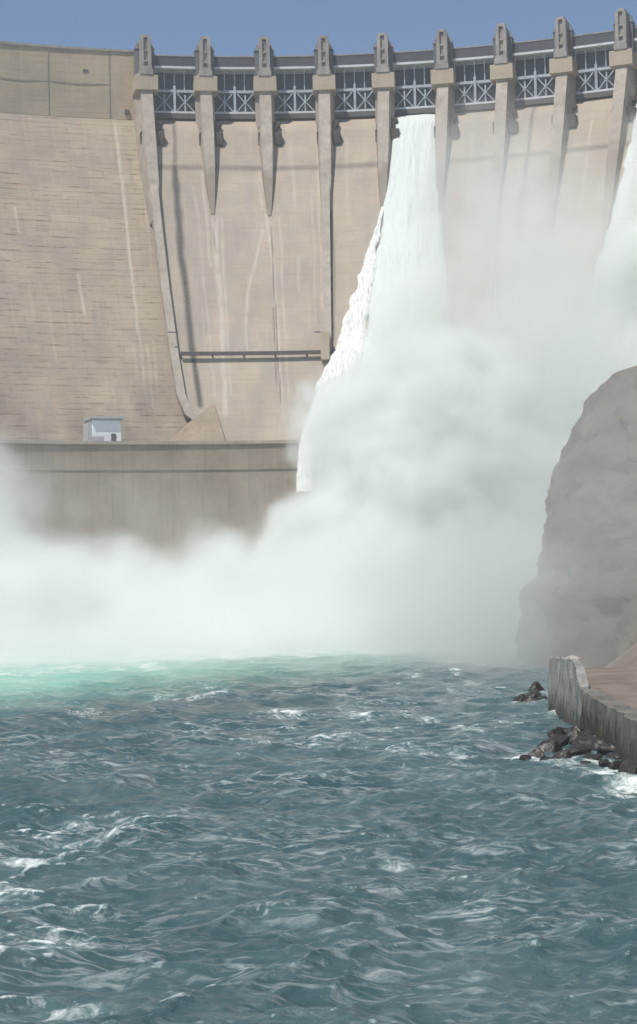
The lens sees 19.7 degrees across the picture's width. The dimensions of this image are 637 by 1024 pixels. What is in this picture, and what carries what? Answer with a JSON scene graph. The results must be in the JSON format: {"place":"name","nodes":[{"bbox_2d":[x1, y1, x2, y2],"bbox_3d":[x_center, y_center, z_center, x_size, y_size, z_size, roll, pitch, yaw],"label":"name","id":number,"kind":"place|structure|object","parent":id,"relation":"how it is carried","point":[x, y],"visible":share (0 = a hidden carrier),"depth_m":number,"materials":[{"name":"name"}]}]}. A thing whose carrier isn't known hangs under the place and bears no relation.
{"place":"outdoors","nodes":[
{"label":"outdoors","id":0,"kind":"place"},
{"bbox_2d":[0,636,636,1023],"bbox_3d":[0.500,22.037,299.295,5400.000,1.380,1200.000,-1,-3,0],"label":"river","id":1,"kind":"structure","parent":0,"point":[356,831],"depth_m":60.76,"materials":[{"name":"liquid"}]},
{"bbox_2d":[0,431,552,647],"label":"powerhouse","id":2,"kind":"structure","parent":1,"relation":"in","point":[123,542],"depth_m":357.21,"materials":[{"name":"concrete"}]},
{"bbox_2d":[83,416,123,440],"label":"gatehouse","id":3,"kind":"object","parent":2,"relation":"on","point":[101,428],"visible":0.84,"depth_m":357.95,"materials":[{"name":"paint"}]},
{"bbox_2d":[111,434,115,440],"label":"door","id":4,"kind":"structure","parent":3,"relation":"in","point":[113,436],"depth_m":358.28,"materials":[{"name":"paint"}]},
{"bbox_2d":[0,8,636,440],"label":"dam","id":5,"kind":"structure","parent":1,"relation":"in","point":[184,242],"depth_m":400.64,"materials":[{"name":"concrete"}]},
{"bbox_2d":[296,114,452,491],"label":"water jet","id":6,"kind":"object","parent":5,"relation":"attached to","point":[382,387],"visible":1,"depth_m":376.82,"materials":[{"name":"liquid"}]},
{"bbox_2d":[513,103,636,474],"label":"water jet","id":7,"kind":"object","parent":5,"relation":"attached to","point":[600,348],"visible":0.81,"depth_m":366.30},
{"bbox_2d":[513,694,529,701],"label":"boulder","id":8,"kind":"object","parent":1,"relation":"on","point":[521,697],"visible":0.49,"depth_m":134.82,"materials":[{"name":"grey stone"}]},
{"bbox_2d":[518,754,531,759],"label":"boulder","id":9,"kind":"object","parent":1,"relation":"in","point":[524,757],"visible":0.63,"depth_m":88.51,"materials":[{"name":"grey stone"}]},
{"bbox_2d":[524,689,541,698],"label":"boulder","id":10,"kind":"object","parent":1,"relation":"in","point":[536,693],"visible":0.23,"depth_m":137.65,"materials":[{"name":"grey stone"}]},
{"bbox_2d":[527,681,544,691],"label":"boulder","id":11,"kind":"object","parent":1,"relation":"in","point":[535,685],"visible":0.39,"depth_m":148.32,"materials":[{"name":"grey stone"}]},
{"bbox_2d":[527,747,545,757],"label":"boulder","id":12,"kind":"object","parent":1,"relation":"in","point":[537,752],"visible":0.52,"depth_m":89.86,"materials":[{"name":"grey stone"}]},
{"bbox_2d":[530,695,547,700],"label":"boulder","id":13,"kind":"object","parent":1,"relation":"in","point":[540,698],"visible":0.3,"depth_m":130.53,"materials":[{"name":"grey stone"}]},
{"bbox_2d":[537,740,562,751],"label":"boulder","id":14,"kind":"object","parent":1,"relation":"in","point":[550,746],"visible":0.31,"depth_m":91.94,"materials":[{"name":"grey stone"}]},
{"bbox_2d":[548,727,566,736],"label":"boulder","id":15,"kind":"object","parent":1,"relation":"in","point":[557,730],"visible":0.5,"depth_m":102.67,"materials":[{"name":"grey stone"}]},
{"bbox_2d":[546,734,569,746],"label":"boulder","id":16,"kind":"object","parent":1,"relation":"in","point":[562,740],"visible":0.38,"depth_m":96.08,"materials":[{"name":"grey stone"}]},
{"bbox_2d":[551,750,572,758],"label":"boulder","id":17,"kind":"object","parent":1,"relation":"in","point":[561,754],"visible":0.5,"depth_m":88.54,"materials":[{"name":"grey stone"}]},
{"bbox_2d":[565,725,582,733],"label":"boulder","id":18,"kind":"object","parent":1,"relation":"in","point":[568,730],"visible":0.42,"depth_m":104.38,"materials":[{"name":"grey stone"}]},
{"bbox_2d":[566,729,586,740],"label":"boulder","id":19,"kind":"object","parent":1,"relation":"in","point":[574,734],"visible":0.2,"depth_m":98.05,"materials":[{"name":"grey stone"}]},
{"bbox_2d":[565,744,590,754],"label":"boulder","id":20,"kind":"object","parent":1,"relation":"in","point":[578,749],"visible":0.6,"depth_m":90.29,"materials":[{"name":"grey stone"}]},
{"bbox_2d":[569,735,599,744],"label":"boulder","id":21,"kind":"object","parent":1,"relation":"in","point":[580,740],"visible":0.41,"depth_m":95.58,"materials":[{"name":"grey stone"}]},
{"bbox_2d":[580,761,590,763],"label":"boulder","id":22,"kind":"object","parent":1,"relation":"in","point":[585,762],"visible":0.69,"depth_m":85.65,"materials":[{"name":"grey stone"}]},
{"bbox_2d":[582,729,590,735],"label":"boulder","id":23,"kind":"object","parent":1,"relation":"in","point":[587,732],"visible":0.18,"depth_m":101.40,"materials":[{"name":"grey stone"}]},
{"bbox_2d":[582,753,602,760],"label":"boulder","id":24,"kind":"object","parent":1,"relation":"in","point":[594,756],"visible":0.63,"depth_m":86.75,"materials":[{"name":"grey stone"}]},
{"bbox_2d":[548,657,636,766],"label":"quay wall","id":25,"kind":"structure","parent":1,"relation":"in","point":[574,698],"depth_m":103.14,"materials":[{"name":"concrete"}]},
{"bbox_2d":[582,737,605,750],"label":"boulder","id":26,"kind":"object","parent":1,"relation":"in","point":[593,744],"visible":0.34,"depth_m":92.80,"materials":[{"name":"grey stone"}]},
{"bbox_2d":[598,759,609,766],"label":"boulder","id":27,"kind":"object","parent":1,"relation":"in","point":[603,762],"visible":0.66,"depth_m":84.60,"materials":[{"name":"grey stone"}]},
{"bbox_2d":[596,743,614,755],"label":"boulder","id":28,"kind":"object","parent":1,"relation":"in","point":[604,749],"visible":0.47,"depth_m":89.84,"materials":[{"name":"grey stone"}]},
{"bbox_2d":[606,752,618,759],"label":"boulder","id":29,"kind":"object","parent":1,"relation":"in","point":[614,755],"visible":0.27,"depth_m":87.62,"materials":[{"name":"grey stone"}]},
{"bbox_2d":[608,761,621,769],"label":"boulder","id":30,"kind":"object","parent":1,"relation":"in","point":[614,765],"visible":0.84,"depth_m":83.94,"materials":[{"name":"grey stone"}]},
{"bbox_2d":[617,758,628,771],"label":"boulder","id":31,"kind":"object","parent":1,"relation":"in","point":[624,766],"visible":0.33,"depth_m":83.28,"materials":[{"name":"grey stone"}]},
{"bbox_2d":[627,765,636,773],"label":"boulder","id":32,"kind":"object","parent":1,"relation":"in","point":[632,769],"visible":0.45,"depth_m":79.52,"materials":[{"name":"grey stone"}]},
{"bbox_2d":[0,0,636,55],"label":"sky","id":33,"kind":"structure","parent":0,"point":[174,27],"materials":[{"name":"blue"}]},
{"bbox_2d":[513,365,636,667],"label":"hillside","id":34,"kind":"structure","parent":0,"point":[577,595],"depth_m":206.62,"materials":[{"name":"grey stone"}]},
{"bbox_2d":[585,642,636,708],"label":"bank","id":35,"kind":"structure","parent":0,"point":[616,678],"depth_m":116.63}
]}

